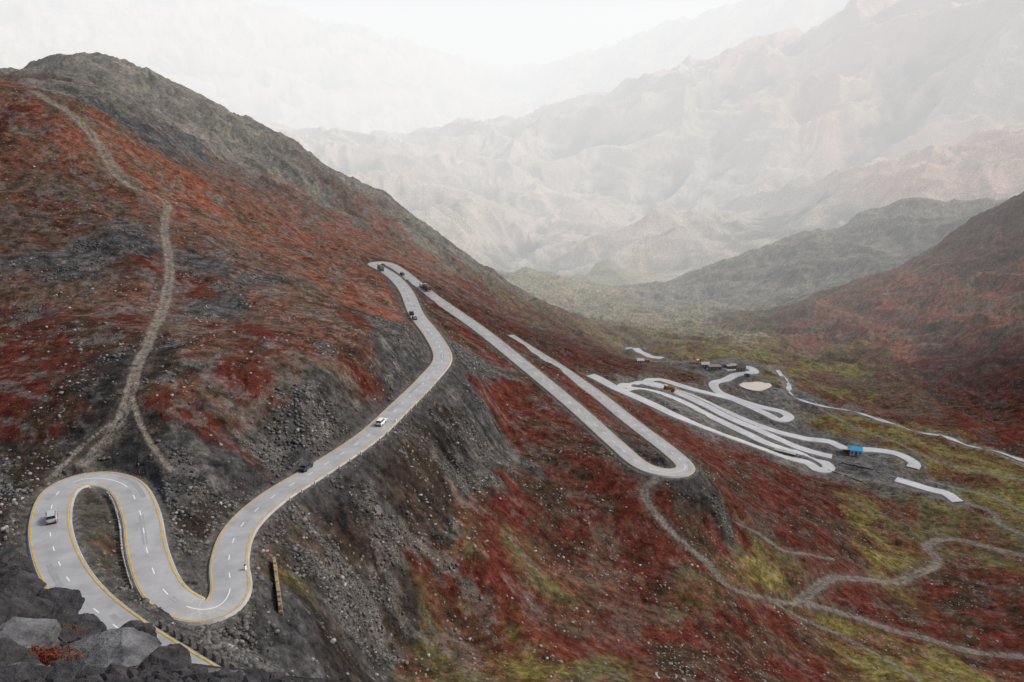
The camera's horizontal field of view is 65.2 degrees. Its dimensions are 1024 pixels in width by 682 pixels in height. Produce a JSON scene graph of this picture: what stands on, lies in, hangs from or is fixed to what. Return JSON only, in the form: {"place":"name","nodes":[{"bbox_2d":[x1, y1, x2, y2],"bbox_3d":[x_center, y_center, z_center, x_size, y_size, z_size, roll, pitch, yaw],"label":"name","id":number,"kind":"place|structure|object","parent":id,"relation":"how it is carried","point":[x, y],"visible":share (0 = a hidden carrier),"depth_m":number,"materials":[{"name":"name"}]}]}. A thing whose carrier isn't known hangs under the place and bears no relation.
{"place":"outdoors","nodes":[
{"label":"outdoors","id":0,"kind":"place"},
{"bbox_2d":[27,261,694,666],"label":"mountain road","id":1,"kind":"structure","parent":0,"point":[55,555],"depth_m":160.91,"materials":[{"name":"grey asphalt"}]},
{"bbox_2d":[45,509,57,524],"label":"car","id":2,"kind":"object","parent":1,"relation":"on","point":[51,516],"visible":1,"depth_m":148.44,"materials":[{"name":"grey paint"}]},
{"bbox_2d":[106,492,132,588],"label":"concrete barrier","id":3,"kind":"object","parent":1,"relation":"on","point":[121,544],"visible":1,"depth_m":150.47,"materials":[{"name":"grey concrete"}]},
{"bbox_2d":[158,618,244,668],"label":"guard stones","id":4,"kind":"object","parent":1,"relation":"on","point":[205,649],"visible":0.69,"depth_m":106.00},
{"bbox_2d":[298,461,313,471],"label":"car","id":5,"kind":"object","parent":1,"relation":"on","point":[305,466],"visible":1,"depth_m":193.07,"materials":[{"name":"grey paint"}]},
{"bbox_2d":[289,380,438,500],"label":"guard stones","id":6,"kind":"object","parent":1,"relation":"on","point":[370,445],"visible":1,"depth_m":209.40,"materials":[{"name":"concrete"}]},
{"bbox_2d":[377,264,383,270],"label":"cargo truck","id":7,"kind":"object","parent":1,"relation":"on","point":[380,267],"visible":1,"depth_m":474.79,"materials":[{"name":"teal paint"}]},
{"bbox_2d":[375,418,386,425],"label":"car","id":8,"kind":"object","parent":1,"relation":"on","point":[380,421],"visible":1,"depth_m":224.03,"materials":[{"name":"white paint"}]},
{"bbox_2d":[422,283,430,290],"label":"cargo truck","id":9,"kind":"object","parent":1,"relation":"on","point":[426,286],"visible":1,"depth_m":455.07,"materials":[{"name":"brown paint"}]},
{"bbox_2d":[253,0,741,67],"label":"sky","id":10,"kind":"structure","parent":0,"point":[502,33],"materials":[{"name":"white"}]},
{"bbox_2d":[0,0,1023,681],"bbox_3d":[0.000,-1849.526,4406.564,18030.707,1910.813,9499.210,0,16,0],"label":"hillside terrain","id":11,"kind":"structure","parent":0,"point":[826,196],"depth_m":441.22,"materials":[{"name":"red plant"}]},
{"bbox_2d":[0,599,11,630],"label":"boulder","id":12,"kind":"object","parent":11,"relation":"on","point":[5,610],"visible":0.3,"depth_m":8.76,"materials":[{"name":"grey stone"}]},
{"bbox_2d":[0,637,26,664],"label":"boulder","id":13,"kind":"object","parent":11,"relation":"on","point":[11,651],"visible":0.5,"depth_m":7.11,"materials":[{"name":"grey stone"}]},
{"bbox_2d":[0,548,32,575],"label":"boulder","id":14,"kind":"object","parent":11,"relation":"on","point":[11,559],"visible":0.52,"depth_m":11.90,"materials":[{"name":"grey stone"}]},
{"bbox_2d":[0,568,46,601],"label":"boulder","id":15,"kind":"object","parent":11,"relation":"on","point":[18,582],"visible":0.59,"depth_m":11.61,"materials":[{"name":"grey stone"}]},
{"bbox_2d":[6,596,41,618],"bbox_3d":[-6.295,3.544,9.875,0.690,0.410,0.817,10,19,31],"label":"boulder","id":16,"kind":"object","parent":11,"relation":"on","point":[22,607],"visible":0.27,"depth_m":10.10,"materials":[{"name":"grey stone"}]},
{"bbox_2d":[5,662,44,668],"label":"boulder","id":17,"kind":"object","parent":11,"relation":"on","point":[25,665],"visible":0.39,"depth_m":6.91,"materials":[{"name":"grey stone"}]},
{"bbox_2d":[0,616,60,652],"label":"boulder","id":18,"kind":"object","parent":11,"relation":"on","point":[27,633],"visible":0.61,"depth_m":8.64,"materials":[{"name":"grey stone"}]},
{"bbox_2d":[28,596,53,617],"bbox_3d":[-6.403,3.584,10.668,0.510,0.318,0.626,9,19,29],"label":"boulder","id":19,"kind":"object","parent":11,"relation":"on","point":[43,607],"visible":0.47,"depth_m":10.67,"materials":[{"name":"grey stone"}]},
{"bbox_2d":[29,644,85,665],"bbox_3d":[-4.703,3.230,8.048,0.705,0.223,0.430,0,16,0],"label":"alpine shrub","id":20,"kind":"object","parent":11,"relation":"on","point":[49,654],"visible":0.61,"depth_m":8.10,"materials":[{"name":"red plant"}]},
{"bbox_2d":[36,587,84,626],"bbox_3d":[-6.709,3.984,11.653,1.113,0.459,0.706,5,17,16],"label":"boulder","id":21,"kind":"object","parent":11,"relation":"on","point":[67,602],"visible":0.32,"depth_m":11.62,"materials":[{"name":"grey stone"}]},
{"bbox_2d":[58,626,81,649],"bbox_3d":[-5.465,3.594,9.623,0.518,0.362,0.491,12,20,35],"label":"boulder","id":22,"kind":"object","parent":11,"relation":"on","point":[68,635],"visible":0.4,"depth_m":9.52,"materials":[{"name":"grey stone"}]},
{"bbox_2d":[62,622,88,632],"bbox_3d":[-5.448,3.584,9.780,0.477,0.219,0.303,0,16,0],"label":"alpine shrub","id":23,"kind":"object","parent":22,"relation":"on","point":[75,627],"visible":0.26,"depth_m":9.82,"materials":[{"name":"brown plant"}]},
{"bbox_2d":[67,613,106,637],"bbox_3d":[-5.841,4.041,10.895,0.639,0.449,0.843,0,16,0],"label":"boulder","id":24,"kind":"object","parent":11,"relation":"on","point":[93,623],"visible":0.3,"depth_m":10.94,"materials":[{"name":"grey stone"}]},
{"bbox_2d":[120,620,156,636],"bbox_3d":[-5.206,4.134,10.902,0.713,0.456,0.683,0,16,0],"label":"boulder","id":25,"kind":"object","parent":11,"relation":"on","point":[140,625],"visible":0.12,"depth_m":10.96,"materials":[{"name":"grey stone"}]},
{"bbox_2d":[0,645,325,681],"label":"rubble","id":26,"kind":"object","parent":11,"relation":"on","point":[59,670],"visible":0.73,"depth_m":7.32,"materials":[{"name":"grey stone"}]},
{"bbox_2d":[56,627,161,668],"bbox_3d":[-4.315,3.410,8.399,0.969,0.394,1.084,0,16,0],"label":"boulder","id":27,"kind":"object","parent":26,"relation":"on","point":[128,646],"visible":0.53,"depth_m":8.46,"materials":[{"name":"grey stone"}]},
{"bbox_2d":[141,646,191,669],"bbox_3d":[-4.040,3.741,9.192,0.700,0.473,0.632,0,16,0],"label":"boulder","id":28,"kind":"object","parent":26,"relation":"on","point":[164,656],"visible":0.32,"depth_m":9.18,"materials":[{"name":"grey stone"}]},
{"bbox_2d":[167,643,190,657],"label":"boulder","id":29,"kind":"object","parent":11,"relation":"on","point":[186,652],"visible":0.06,"depth_m":11.83,"materials":[{"name":"grey stone"}]},
{"bbox_2d":[208,668,244,674],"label":"boulder","id":30,"kind":"object","parent":11,"relation":"on","point":[213,669],"visible":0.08,"depth_m":10.29,"materials":[{"name":"grey stone"}]},
{"bbox_2d":[272,557,282,614],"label":"retaining wall","id":31,"kind":"structure","parent":11,"relation":"on","point":[278,592],"depth_m":145.27,"materials":[{"name":"stone"}]},
{"bbox_2d":[0,197,732,675],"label":"scree","id":32,"kind":"structure","parent":11,"relation":"on","point":[240,653],"depth_m":177.32,"materials":[{"name":"grey stone"}]},
{"bbox_2d":[0,89,1023,681],"bbox_3d":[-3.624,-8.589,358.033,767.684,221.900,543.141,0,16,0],"label":"hillside rocks","id":33,"kind":"object","parent":11,"relation":"on","point":[276,631],"visible":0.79,"depth_m":220.07,"materials":[{"name":"grey stone"}]},
{"bbox_2d":[636,358,644,363],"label":"stone hut","id":34,"kind":"object","parent":11,"relation":"on","point":[640,360],"visible":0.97,"depth_m":582.42,"materials":[{"name":"grey stone"}]},
{"bbox_2d":[689,359,699,363],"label":"cargo truck","id":35,"kind":"object","parent":11,"relation":"on","point":[694,361],"visible":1,"depth_m":614.77,"materials":[{"name":"orange paint"}]},
{"bbox_2d":[700,362,709,367],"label":"stone hut","id":36,"kind":"object","parent":11,"relation":"on","point":[703,364],"visible":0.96,"depth_m":592.61,"materials":[{"name":"grey stone"}]},
{"bbox_2d":[707,364,721,370],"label":"stone hut","id":37,"kind":"object","parent":11,"relation":"on","point":[711,367],"visible":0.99,"depth_m":587.68,"materials":[{"name":"grey stone"}]},
{"bbox_2d":[718,362,729,367],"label":"stone hut","id":38,"kind":"object","parent":11,"relation":"on","point":[722,364],"visible":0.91,"depth_m":593.84,"materials":[{"name":"grey stone"}]},
{"bbox_2d":[725,363,736,368],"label":"stone hut","id":39,"kind":"object","parent":11,"relation":"on","point":[731,366],"visible":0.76,"depth_m":589.75,"materials":[{"name":"grey stone"}]},
{"bbox_2d":[736,365,745,371],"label":"stone hut","id":40,"kind":"object","parent":11,"relation":"on","point":[740,368],"visible":1,"depth_m":581.46,"materials":[{"name":"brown stone"}]},
{"bbox_2d":[842,446,849,454],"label":"stone hut","id":41,"kind":"object","parent":11,"relation":"on","point":[845,450],"visible":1,"depth_m":455.33,"materials":[{"name":"brown stone"}]},
{"bbox_2d":[828,462,881,484],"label":"compound wall","id":42,"kind":"structure","parent":11,"relation":"on","point":[857,466],"depth_m":435.97,"materials":[{"name":"stone"}]},
{"bbox_2d":[849,446,862,455],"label":"blue roof shed","id":43,"kind":"structure","parent":11,"relation":"on","point":[856,451],"depth_m":453.56,"materials":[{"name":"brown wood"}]},
{"bbox_2d":[625,347,663,358],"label":"valley road","id":44,"kind":"structure","parent":0,"point":[641,352],"depth_m":662.73,"materials":[{"name":"grey asphalt"}]},
{"bbox_2d":[643,366,831,458],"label":"valley road","id":45,"kind":"structure","parent":0,"point":[752,406],"depth_m":506.00,"materials":[{"name":"grey asphalt"}]},
{"bbox_2d":[663,384,675,391],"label":"cargo truck","id":46,"kind":"object","parent":45,"relation":"on","point":[671,388],"visible":0.98,"depth_m":503.16,"materials":[{"name":"orange paint"}]},
{"bbox_2d":[586,374,920,472],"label":"valley road","id":47,"kind":"structure","parent":0,"point":[625,389],"depth_m":452.52,"materials":[{"name":"grey asphalt"}]},
{"bbox_2d":[740,382,771,390],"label":"pond","id":48,"kind":"structure","parent":0,"point":[758,386],"depth_m":557.48,"materials":[{"name":"beige liquid"}]},
{"bbox_2d":[776,370,1023,461],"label":"stream","id":49,"kind":"structure","parent":0,"point":[788,384],"depth_m":509.37,"materials":[{"name":"liquid"}]},
{"bbox_2d":[894,477,962,502],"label":"valley road","id":50,"kind":"structure","parent":0,"point":[950,496],"depth_m":416.11,"materials":[{"name":"grey asphalt"}]}
]}

